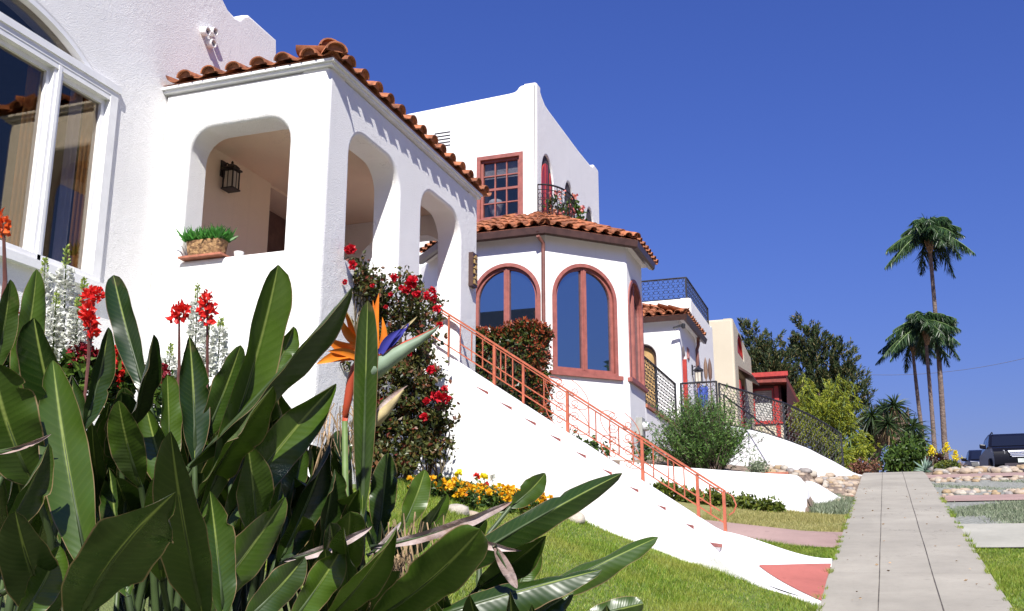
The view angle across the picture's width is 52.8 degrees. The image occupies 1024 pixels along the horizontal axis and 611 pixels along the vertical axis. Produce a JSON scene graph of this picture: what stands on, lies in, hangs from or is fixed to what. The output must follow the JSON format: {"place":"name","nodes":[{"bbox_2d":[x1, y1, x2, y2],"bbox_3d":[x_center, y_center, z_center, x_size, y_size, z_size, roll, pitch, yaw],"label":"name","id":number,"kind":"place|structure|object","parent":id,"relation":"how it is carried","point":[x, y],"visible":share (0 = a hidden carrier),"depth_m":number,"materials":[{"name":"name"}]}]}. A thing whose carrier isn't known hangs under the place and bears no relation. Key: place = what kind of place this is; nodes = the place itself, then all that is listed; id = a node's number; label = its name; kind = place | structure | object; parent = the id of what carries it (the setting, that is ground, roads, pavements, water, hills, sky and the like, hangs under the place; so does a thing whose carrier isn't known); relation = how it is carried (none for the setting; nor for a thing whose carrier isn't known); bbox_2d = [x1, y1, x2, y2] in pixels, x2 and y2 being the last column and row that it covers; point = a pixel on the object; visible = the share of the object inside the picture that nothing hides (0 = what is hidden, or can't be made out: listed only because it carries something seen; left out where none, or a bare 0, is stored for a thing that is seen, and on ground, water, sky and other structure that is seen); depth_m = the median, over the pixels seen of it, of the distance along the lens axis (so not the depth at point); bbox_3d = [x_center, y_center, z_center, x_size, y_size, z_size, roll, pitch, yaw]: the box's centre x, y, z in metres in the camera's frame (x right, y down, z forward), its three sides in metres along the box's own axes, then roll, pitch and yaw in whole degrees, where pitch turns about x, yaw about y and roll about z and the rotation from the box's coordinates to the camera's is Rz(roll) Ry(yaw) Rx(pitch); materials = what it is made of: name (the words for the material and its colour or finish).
{"place":"outdoors","nodes":[
{"label":"outdoors","id":0,"kind":"place"},
{"bbox_2d":[4,476,820,610],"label":"lawn","id":1,"kind":"structure","parent":0,"point":[108,605],"depth_m":8.17,"materials":[{"name":"plant"}]},
{"bbox_2d":[0,207,11,295],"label":"canna lily","id":2,"kind":"object","parent":1,"relation":"on","point":[4,230],"visible":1,"depth_m":4.00,"materials":[{"name":"plant"}]},
{"bbox_2d":[40,257,54,337],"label":"snapdragon","id":3,"kind":"object","parent":1,"relation":"on","point":[49,284],"visible":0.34,"depth_m":5.80,"materials":[{"name":"white plant"}]},
{"bbox_2d":[45,291,65,359],"bbox_3d":[-2.438,0.606,5.423,0.200,1.361,0.193,-12,-19,40],"label":"snapdragon","id":4,"kind":"object","parent":1,"relation":"on","point":[60,313],"visible":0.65,"depth_m":5.49,"materials":[{"name":"white plant"}]},
{"bbox_2d":[51,244,75,353],"bbox_3d":[-2.444,0.501,5.507,0.228,1.671,0.245,-5,-15,19],"label":"snapdragon","id":5,"kind":"object","parent":1,"relation":"on","point":[59,276],"visible":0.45,"depth_m":5.59,"materials":[{"name":"white plant"}]},
{"bbox_2d":[60,296,87,392],"bbox_3d":[-2.326,0.652,5.394,0.203,1.417,0.199,10,-17,-33],"label":"snapdragon","id":6,"kind":"object","parent":1,"relation":"on","point":[69,325],"visible":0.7,"depth_m":5.48,"materials":[{"name":"white plant"}]},
{"bbox_2d":[58,340,98,392],"bbox_3d":[-2.292,0.727,5.369,0.318,1.164,0.298,-5,-15,19],"label":"red salvia","id":7,"kind":"object","parent":1,"relation":"on","point":[72,364],"visible":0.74,"depth_m":5.43,"materials":[{"name":"green plant"}]},
{"bbox_2d":[73,276,93,345],"bbox_3d":[-2.387,0.616,5.602,0.212,1.564,0.225,-5,-15,19],"label":"snapdragon","id":8,"kind":"object","parent":1,"relation":"on","point":[84,285],"visible":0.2,"depth_m":5.69,"materials":[{"name":"plant"}]},
{"bbox_2d":[0,269,175,610],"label":"bird of paradise","id":9,"kind":"object","parent":1,"relation":"on","point":[71,539],"visible":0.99,"depth_m":2.35,"materials":[{"name":"green plant"}]},
{"bbox_2d":[78,299,102,400],"bbox_3d":[-2.088,0.638,4.956,0.128,1.377,0.115,-5,-15,19],"label":"canna lily","id":10,"kind":"object","parent":1,"relation":"on","point":[86,316],"visible":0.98,"depth_m":5.09,"materials":[{"name":"plant"}]},
{"bbox_2d":[79,284,104,393],"bbox_3d":[-2.111,0.593,5.039,0.110,1.460,0.099,-10,-17,33],"label":"canna lily","id":11,"kind":"object","parent":1,"relation":"on","point":[91,293],"visible":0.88,"depth_m":5.19,"materials":[{"name":"plant"}]},
{"bbox_2d":[86,345,145,415],"bbox_3d":[-2.166,0.762,5.499,0.359,1.161,0.297,9,-17,-33],"label":"red salvia","id":12,"kind":"object","parent":1,"relation":"on","point":[122,379],"visible":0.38,"depth_m":5.55,"materials":[{"name":"green plant"}]},
{"bbox_2d":[135,359,176,421],"bbox_3d":[-1.963,0.822,5.681,0.241,1.111,0.278,-10,-17,34],"label":"red salvia","id":13,"kind":"object","parent":1,"relation":"on","point":[157,404],"visible":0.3,"depth_m":5.75,"materials":[{"name":"green plant"}]},
{"bbox_2d":[158,342,177,425],"bbox_3d":[-2.032,0.799,6.035,0.202,1.164,0.223,-5,-15,19],"label":"snapdragon","id":14,"kind":"object","parent":1,"relation":"on","point":[174,361],"visible":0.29,"depth_m":6.09,"materials":[{"name":"white plant"}]},
{"bbox_2d":[165,298,190,384],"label":"canna lily","id":15,"kind":"object","parent":1,"relation":"on","point":[181,307],"visible":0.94,"depth_m":5.39,"materials":[{"name":"plant"}]},
{"bbox_2d":[183,282,205,364],"bbox_3d":[-1.843,0.659,5.911,0.186,1.581,0.248,10,-18,-35],"label":"snapdragon","id":16,"kind":"object","parent":1,"relation":"on","point":[190,333],"visible":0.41,"depth_m":5.98,"materials":[{"name":"white plant"}]},
{"bbox_2d":[195,289,219,387],"bbox_3d":[-1.565,0.683,5.146,0.108,1.573,0.152,-5,-15,19],"label":"canna lily","id":17,"kind":"object","parent":1,"relation":"on","point":[205,303],"visible":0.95,"depth_m":5.29,"materials":[{"name":"plant"}]},
{"bbox_2d":[198,314,218,391],"bbox_3d":[-1.736,0.795,5.797,0.217,1.499,0.220,-5,-15,19],"label":"snapdragon","id":18,"kind":"object","parent":1,"relation":"on","point":[213,356],"visible":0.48,"depth_m":5.88,"materials":[{"name":"white plant"}]},
{"bbox_2d":[209,317,229,376],"bbox_3d":[-1.746,0.778,5.994,0.211,1.442,0.208,-5,-15,19],"label":"snapdragon","id":19,"kind":"object","parent":1,"relation":"on","point":[224,350],"visible":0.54,"depth_m":6.09,"materials":[{"name":"white plant"}]},
{"bbox_2d":[104,265,351,610],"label":"bird of paradise","id":20,"kind":"object","parent":1,"relation":"on","point":[229,449],"visible":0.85,"depth_m":2.77,"materials":[{"name":"green plant"}]},
{"bbox_2d":[256,294,511,610],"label":"bird of paradise","id":21,"kind":"object","parent":1,"relation":"on","point":[341,575],"visible":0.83,"depth_m":2.96,"materials":[{"name":"green plant"}]},
{"bbox_2d":[340,243,460,482],"bbox_3d":[-1.276,0.613,10.047,1.370,2.320,1.281,-5,-15,19],"label":"rose bush","id":22,"kind":"object","parent":1,"relation":"on","point":[424,428],"visible":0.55,"depth_m":9.99,"materials":[{"name":"green plant"}]},
{"bbox_2d":[430,474,453,499],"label":"marigold plant","id":23,"kind":"object","parent":1,"relation":"on","point":[440,483],"visible":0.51,"depth_m":9.20,"materials":[{"name":"orange plant"}]},
{"bbox_2d":[438,477,469,500],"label":"marigold plant","id":24,"kind":"object","parent":1,"relation":"on","point":[454,489],"visible":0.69,"depth_m":9.26,"materials":[{"name":"orange plant"}]},
{"bbox_2d":[448,504,469,515],"bbox_3d":[-0.474,1.750,8.763,0.222,0.135,0.156,3,-14,-10],"label":"rock","id":25,"kind":"object","parent":1,"relation":"on","point":[460,508],"visible":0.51,"depth_m":8.72,"materials":[{"name":"stone"}]},
{"bbox_2d":[452,483,484,509],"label":"marigold plant","id":26,"kind":"object","parent":1,"relation":"on","point":[464,499],"visible":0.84,"depth_m":9.12,"materials":[{"name":"orange plant"}]},
{"bbox_2d":[472,478,495,507],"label":"marigold plant","id":27,"kind":"object","parent":1,"relation":"on","point":[484,498],"visible":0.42,"depth_m":9.41,"materials":[{"name":"orange plant"}]},
{"bbox_2d":[477,488,512,512],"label":"marigold plant","id":28,"kind":"object","parent":1,"relation":"on","point":[495,500],"visible":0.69,"depth_m":9.33,"materials":[{"name":"orange plant"}]},
{"bbox_2d":[529,492,552,507],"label":"marigold plant","id":29,"kind":"object","parent":1,"relation":"on","point":[542,498],"visible":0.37,"depth_m":9.86,"materials":[{"name":"orange plant"}]},
{"bbox_2d":[425,473,657,610],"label":"bird of paradise","id":30,"kind":"object","parent":1,"relation":"on","point":[506,580],"visible":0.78,"depth_m":3.23,"materials":[{"name":"green plant"}]},
{"bbox_2d":[568,512,584,523],"bbox_3d":[0.598,2.076,10.033,0.244,0.137,0.183,-5,-15,19],"label":"rock","id":31,"kind":"object","parent":1,"relation":"on","point":[578,517],"visible":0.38,"depth_m":9.96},
{"bbox_2d":[223,0,1023,472],"label":"sky","id":32,"kind":"structure","parent":0,"point":[770,156],"materials":[{"name":"blue"}]},
{"bbox_2d":[706,520,842,546],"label":"pink path","id":33,"kind":"structure","parent":0,"point":[811,538],"depth_m":12.62,"materials":[{"name":"concrete"}]},
{"bbox_2d":[749,536,839,557],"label":"grass","id":34,"kind":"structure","parent":0,"point":[818,551],"depth_m":11.42,"materials":[{"name":"plant"}]},
{"bbox_2d":[613,456,1023,577],"bbox_3d":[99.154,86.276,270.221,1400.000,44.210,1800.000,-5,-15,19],"label":"ground","id":35,"kind":"structure","parent":0,"point":[738,468],"depth_m":17.54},
{"bbox_2d":[0,0,491,483],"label":"spanish house","id":36,"kind":"structure","parent":35,"relation":"on","point":[134,134],"depth_m":10.10,"materials":[{"name":"white paint"}]},
{"bbox_2d":[0,0,121,292],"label":"window","id":37,"kind":"structure","parent":36,"relation":"in","point":[66,66],"depth_m":9.06,"materials":[{"name":"white paint"}]},
{"bbox_2d":[174,224,237,261],"bbox_3d":[-2.960,-0.613,9.980,0.616,0.333,0.383,-5,-15,19],"label":"planter","id":38,"kind":"object","parent":36,"relation":"on","point":[207,243],"visible":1,"depth_m":9.90,"materials":[{"name":"green plant"}]},
{"bbox_2d":[267,211,285,252],"bbox_3d":[-3.044,-0.066,13.024,0.060,2.255,1.843,-5,-15,19],"label":"front door","id":39,"kind":"structure","parent":36,"relation":"in","point":[277,225],"depth_m":13.22,"materials":[{"name":"wood"}]},
{"bbox_2d":[475,316,554,420],"bbox_3d":[-0.126,1.367,13.229,1.378,2.359,0.990,-5,-15,19],"label":"clipped hedge","id":40,"kind":"object","parent":35,"relation":"on","point":[526,340],"visible":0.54,"depth_m":13.07,"materials":[{"name":"green plant"}]},
{"bbox_2d":[368,83,706,460],"bbox_3d":[-0.160,0.677,22.769,9.000,8.390,10.132,-5,-15,19],"label":"bay window house","id":41,"kind":"structure","parent":35,"relation":"on","point":[574,282],"depth_m":18.34,"materials":[{"name":"white paint"}]},
{"bbox_2d":[488,199,503,216],"bbox_3d":[-0.312,-1.834,19.992,0.320,0.450,0.320,-5,-15,19],"label":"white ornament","id":42,"kind":"object","parent":41,"relation":"on","point":[499,208],"visible":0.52,"depth_m":19.92,"materials":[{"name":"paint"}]},
{"bbox_2d":[476,151,522,221],"bbox_3d":[-0.211,-2.243,19.854,0.945,1.355,0.185,-5,-15,19],"label":"window","id":43,"kind":"structure","parent":41,"relation":"in","point":[506,165],"depth_m":19.90,"materials":[{"name":"red paint"}]},
{"bbox_2d":[476,263,540,327],"bbox_3d":[-0.096,0.239,17.668,1.400,1.988,0.170,-5,-15,19],"label":"window","id":44,"kind":"structure","parent":41,"relation":"in","point":[506,291],"depth_m":17.81,"materials":[{"name":"glass"}]},
{"bbox_2d":[543,190,565,214],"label":"potted geranium","id":45,"kind":"object","parent":41,"relation":"on","point":[555,209],"visible":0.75,"depth_m":19.71,"materials":[{"name":"plant"}]},
{"bbox_2d":[563,193,587,220],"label":"potted geranium","id":46,"kind":"object","parent":41,"relation":"on","point":[580,210],"visible":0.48,"depth_m":20.42,"materials":[{"name":"plant"}]},
{"bbox_2d":[549,264,623,380],"bbox_3d":[1.246,0.257,17.778,1.420,2.008,0.170,7,-16,-25],"label":"window","id":47,"kind":"structure","parent":41,"relation":"in","point":[584,301],"depth_m":17.81,"materials":[{"name":"glass"}]},
{"bbox_2d":[628,279,647,392],"bbox_3d":[2.216,0.505,18.693,0.170,1.978,1.300,-5,-15,19],"label":"window","id":48,"kind":"structure","parent":41,"relation":"in","point":[635,311],"depth_m":18.94,"materials":[{"name":"red paint"}]},
{"bbox_2d":[636,417,649,455],"bbox_3d":[2.377,2.704,18.176,0.220,1.400,0.622,-5,-15,19],"label":"electric meter","id":49,"kind":"object","parent":41,"relation":"attached to","point":[640,423],"visible":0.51,"depth_m":18.05,"materials":[{"name":"metal"}]},
{"bbox_2d":[644,356,676,422],"bbox_3d":[2.978,1.746,20.639,0.044,0.929,3.220,-5,-15,19],"label":"iron railing","id":50,"kind":"object","parent":41,"relation":"on","point":[657,378],"visible":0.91,"depth_m":20.48,"materials":[{"name":"metal"}]},
{"bbox_2d":[680,381,717,423],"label":"iron gate","id":51,"kind":"structure","parent":41,"relation":"on","point":[704,382],"depth_m":22.12,"materials":[{"name":"metal"}]},
{"bbox_2d":[561,425,657,464],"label":"seedling plants","id":52,"kind":"object","parent":35,"relation":"on","point":[594,444],"visible":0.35,"depth_m":14.18,"materials":[{"name":"green plant"}]},
{"bbox_2d":[410,349,832,604],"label":"entrance stairs","id":53,"kind":"structure","parent":35,"relation":"on","point":[505,437],"depth_m":10.49,"materials":[{"name":"white paint"}]},
{"bbox_2d":[431,309,736,531],"bbox_3d":[0.685,1.173,11.753,3.584,2.811,0.045,-5,-15,19],"label":"stair railing","id":54,"kind":"object","parent":53,"relation":"on","point":[641,440],"visible":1,"depth_m":11.61,"materials":[{"name":"metal"}]},
{"bbox_2d":[642,298,715,409],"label":"roof terrace house","id":55,"kind":"structure","parent":35,"relation":"on","point":[706,350],"depth_m":26.71,"materials":[{"name":"white paint"}]},
{"bbox_2d":[642,277,708,323],"bbox_3d":[3.767,0.045,27.611,2.452,0.562,3.412,-5,-15,19],"label":"roof railing","id":56,"kind":"object","parent":55,"relation":"on","point":[687,283],"visible":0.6,"depth_m":25.98,"materials":[{"name":"black metal"}]},
{"bbox_2d":[637,384,763,470],"bbox_3d":[3.122,2.094,17.187,2.163,1.603,1.661,-5,-15,19],"label":"rosemary bush","id":57,"kind":"object","parent":35,"relation":"on","point":[699,440],"visible":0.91,"depth_m":16.92,"materials":[{"name":"green plant"}]},
{"bbox_2d":[620,461,809,512],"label":"wall","id":58,"kind":"structure","parent":35,"relation":"on","point":[789,491],"depth_m":15.95,"materials":[{"name":"white paint"}]},
{"bbox_2d":[741,453,771,472],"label":"grey shrub","id":59,"kind":"object","parent":58,"relation":"on","point":[759,467],"visible":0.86,"depth_m":16.16,"materials":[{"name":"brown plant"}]},
{"bbox_2d":[709,318,758,428],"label":"tan house","id":60,"kind":"structure","parent":35,"relation":"on","point":[732,362],"depth_m":33.38,"materials":[{"name":"paint"}]},
{"bbox_2d":[739,380,745,426],"bbox_3d":[7.607,3.537,34.264,0.210,1.900,1.540,-5,-15,19],"label":"door","id":61,"kind":"structure","parent":60,"relation":"in","point":[740,384],"depth_m":34.07,"materials":[{"name":"red paint"}]},
{"bbox_2d":[675,499,844,531],"bbox_3d":[3.114,2.933,14.730,3.164,0.730,2.470,-5,-15,19],"label":"dry grass strip","id":62,"kind":"object","parent":35,"relation":"on","point":[692,507],"visible":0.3,"depth_m":14.81,"materials":[{"name":"plant"}]},
{"bbox_2d":[658,476,678,499],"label":"bedding plant","id":63,"kind":"object","parent":62,"relation":"on","point":[664,490],"visible":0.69,"depth_m":15.90,"materials":[{"name":"green plant"}]},
{"bbox_2d":[664,482,687,501],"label":"bedding plant","id":64,"kind":"object","parent":62,"relation":"on","point":[677,490],"visible":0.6,"depth_m":15.86,"materials":[{"name":"green plant"}]},
{"bbox_2d":[674,485,703,502],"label":"bedding plant","id":65,"kind":"object","parent":62,"relation":"on","point":[693,490],"visible":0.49,"depth_m":15.78,"materials":[{"name":"green plant"}]},
{"bbox_2d":[705,487,726,505],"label":"bedding plant","id":66,"kind":"object","parent":62,"relation":"on","point":[716,496],"visible":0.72,"depth_m":15.62,"materials":[{"name":"green plant"}]},
{"bbox_2d":[717,491,736,507],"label":"bedding plant","id":67,"kind":"object","parent":62,"relation":"on","point":[730,499],"visible":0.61,"depth_m":15.56,"materials":[{"name":"green plant"}]},
{"bbox_2d":[728,490,750,507],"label":"bedding plant","id":68,"kind":"object","parent":62,"relation":"on","point":[738,502],"visible":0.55,"depth_m":15.60,"materials":[{"name":"green plant"}]},
{"bbox_2d":[738,494,761,510],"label":"bedding plant","id":69,"kind":"object","parent":62,"relation":"on","point":[746,507],"visible":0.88,"depth_m":15.47,"materials":[{"name":"green plant"}]},
{"bbox_2d":[745,496,772,511],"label":"bedding plant","id":70,"kind":"object","parent":62,"relation":"on","point":[762,503],"visible":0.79,"depth_m":15.35,"materials":[{"name":"green plant"}]},
{"bbox_2d":[761,495,785,512],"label":"bedding plant","id":71,"kind":"object","parent":62,"relation":"on","point":[776,506],"visible":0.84,"depth_m":15.31,"materials":[{"name":"green plant"}]},
{"bbox_2d":[700,505,847,531],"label":"grass","id":72,"kind":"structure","parent":62,"relation":"on","point":[817,518],"depth_m":14.29,"materials":[{"name":"plant"}]},
{"bbox_2d":[737,317,810,419],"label":"pine tree","id":73,"kind":"object","parent":35,"relation":"on","point":[764,356],"visible":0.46,"depth_m":43.77,"materials":[{"name":"green plant"}]},
{"bbox_2d":[752,371,800,441],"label":"red eaved house","id":74,"kind":"structure","parent":35,"relation":"on","point":[775,385],"depth_m":37.67,"materials":[{"name":"brown"}]},
{"bbox_2d":[725,426,861,476],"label":"swooping wall","id":75,"kind":"structure","parent":35,"relation":"on","point":[774,450],"depth_m":22.96,"materials":[{"name":"white paint"}]},
{"bbox_2d":[715,394,774,434],"bbox_3d":[4.934,2.312,21.845,1.431,0.811,0.115,6,-15,-23],"label":"iron handrail","id":76,"kind":"object","parent":75,"relation":"on","point":[757,420],"visible":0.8,"depth_m":21.89,"materials":[{"name":"metal"}]},
{"bbox_2d":[718,383,843,466],"bbox_3d":[6.150,2.769,23.300,4.635,1.563,0.055,12,-19,-39],"label":"lace railing","id":77,"kind":"object","parent":75,"relation":"on","point":[784,437],"visible":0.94,"depth_m":23.40,"materials":[{"name":"black metal"}]},
{"bbox_2d":[739,466,861,507],"bbox_3d":[5.846,3.636,20.249,1.869,1.342,9.400,-5,-15,19],"label":"rock bed","id":78,"kind":"object","parent":35,"relation":"on","point":[808,478],"visible":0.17,"depth_m":19.54,"materials":[{"name":"stone"}]},
{"bbox_2d":[804,481,852,503],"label":"flared kerb","id":79,"kind":"structure","parent":35,"relation":"on","point":[819,493],"depth_m":16.64,"materials":[{"name":"white paint"}]},
{"bbox_2d":[808,490,854,514],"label":"ground cover","id":80,"kind":"object","parent":35,"relation":"on","point":[839,506],"visible":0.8,"depth_m":15.91,"materials":[{"name":"plant"}]},
{"bbox_2d":[785,311,880,453],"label":"pine tree","id":81,"kind":"object","parent":35,"relation":"on","point":[810,351],"visible":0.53,"depth_m":44.61,"materials":[{"name":"green plant"}]},
{"bbox_2d":[786,373,882,469],"bbox_3d":[9.946,3.692,31.929,2.821,3.274,3.832,-5,-15,19],"label":"bamboo shrub","id":82,"kind":"object","parent":35,"relation":"on","point":[829,409],"visible":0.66,"depth_m":31.61,"materials":[{"name":"green plant"}]},
{"bbox_2d":[844,457,882,473],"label":"red tinged shrub","id":83,"kind":"object","parent":35,"relation":"on","point":[859,466],"visible":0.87,"depth_m":27.89,"materials":[{"name":"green plant"}]},
{"bbox_2d":[849,394,937,472],"bbox_3d":[12.537,4.454,34.166,3.032,2.951,3.255,8,-16,-30],"label":"dracaena tree","id":84,"kind":"object","parent":35,"relation":"on","point":[891,418],"visible":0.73,"depth_m":33.62,"materials":[{"name":"green plant"}]},
{"bbox_2d":[869,431,944,472],"bbox_3d":[11.943,4.619,31.206,2.218,1.735,2.402,-5,-15,19],"label":"green shrub","id":85,"kind":"object","parent":35,"relation":"on","point":[906,455],"visible":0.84,"depth_m":30.72,"materials":[{"name":"green plant"}]},
{"bbox_2d":[875,337,950,439],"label":"palm tree","id":86,"kind":"object","parent":35,"relation":"on","point":[910,348],"visible":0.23,"depth_m":46.90,"materials":[{"name":"green plant"}]},
{"bbox_2d":[882,311,960,460],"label":"palm tree","id":87,"kind":"object","parent":35,"relation":"on","point":[939,329],"visible":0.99,"depth_m":42.79,"materials":[{"name":"green plant"}]},
{"bbox_2d":[915,456,933,472],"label":"agave","id":88,"kind":"object","parent":35,"relation":"on","point":[925,466],"visible":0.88,"depth_m":26.04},
{"bbox_2d":[884,214,975,457],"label":"palm tree","id":89,"kind":"object","parent":35,"relation":"on","point":[939,235],"visible":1,"depth_m":43.74,"materials":[{"name":"green plant"}]},
{"bbox_2d":[923,442,962,466],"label":"flowering succulent","id":90,"kind":"object","parent":35,"relation":"on","point":[946,448],"visible":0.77,"depth_m":26.99,"materials":[{"name":"yellow plant"}]},
{"bbox_2d":[933,460,961,468],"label":"mounded succulent","id":91,"kind":"object","parent":35,"relation":"on","point":[946,463],"visible":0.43,"depth_m":25.36,"materials":[{"name":"green plant"}]},
{"bbox_2d":[961,450,981,466],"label":"parked sedan","id":92,"kind":"object","parent":35,"relation":"on","point":[972,458],"visible":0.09,"depth_m":41.13,"materials":[{"name":"paint"}]},
{"bbox_2d":[927,472,1023,477],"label":"pink crossing","id":93,"kind":"object","parent":35,"relation":"on","point":[973,475],"visible":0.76,"depth_m":22.59,"materials":[{"name":"concrete"}]},
{"bbox_2d":[931,479,1023,495],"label":"gravel strip","id":94,"kind":"object","parent":35,"relation":"on","point":[1014,484],"visible":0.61,"depth_m":19.81,"materials":[{"name":"gravel"}]},
{"bbox_2d":[932,479,1023,489],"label":"ground cover","id":95,"kind":"object","parent":94,"relation":"on","point":[962,486],"visible":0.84,"depth_m":19.61,"materials":[{"name":"plant"}]},
{"bbox_2d":[945,501,1020,523],"bbox_3d":[7.405,2.914,14.622,2.265,0.490,3.500,-5,-15,19],"label":"parkway planting bed","id":96,"kind":"object","parent":35,"relation":"on","point":[967,519],"visible":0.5,"depth_m":14.16,"materials":[{"name":"gravel"}]},
{"bbox_2d":[948,499,1023,523],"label":"ground cover","id":97,"kind":"object","parent":96,"relation":"on","point":[992,510],"visible":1,"depth_m":14.76,"materials":[{"name":"plant"}]},
{"bbox_2d":[943,494,1023,500],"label":"pink crossing","id":98,"kind":"object","parent":35,"relation":"on","point":[984,497],"visible":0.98,"depth_m":16.97,"materials":[{"name":"concrete"}]},
{"bbox_2d":[959,523,1023,546],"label":"concrete crossing","id":99,"kind":"object","parent":35,"relation":"on","point":[999,535],"visible":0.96,"depth_m":12.08,"materials":[{"name":"concrete"}]},
{"bbox_2d":[979,432,1023,466],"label":"parked suv","id":100,"kind":"object","parent":35,"relation":"on","point":[998,450],"visible":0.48,"depth_m":34.88,"materials":[{"name":"paint"}]},
{"bbox_2d":[818,471,1011,610],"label":"sidewalk","id":101,"kind":"structure","parent":0,"point":[907,582],"depth_m":10.41,"materials":[{"name":"concrete"}]},
{"bbox_2d":[810,499,856,610],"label":"grass","id":102,"kind":"structure","parent":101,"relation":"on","point":[816,606],"depth_m":10.65,"materials":[{"name":"plant"}]},
{"bbox_2d":[974,546,1023,610],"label":"parkway lawn","id":103,"kind":"structure","parent":0,"point":[1009,574],"depth_m":9.86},
{"bbox_2d":[938,495,1019,610],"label":"grass","id":104,"kind":"structure","parent":103,"relation":"on","point":[988,571],"depth_m":10.66,"materials":[{"name":"plant"}]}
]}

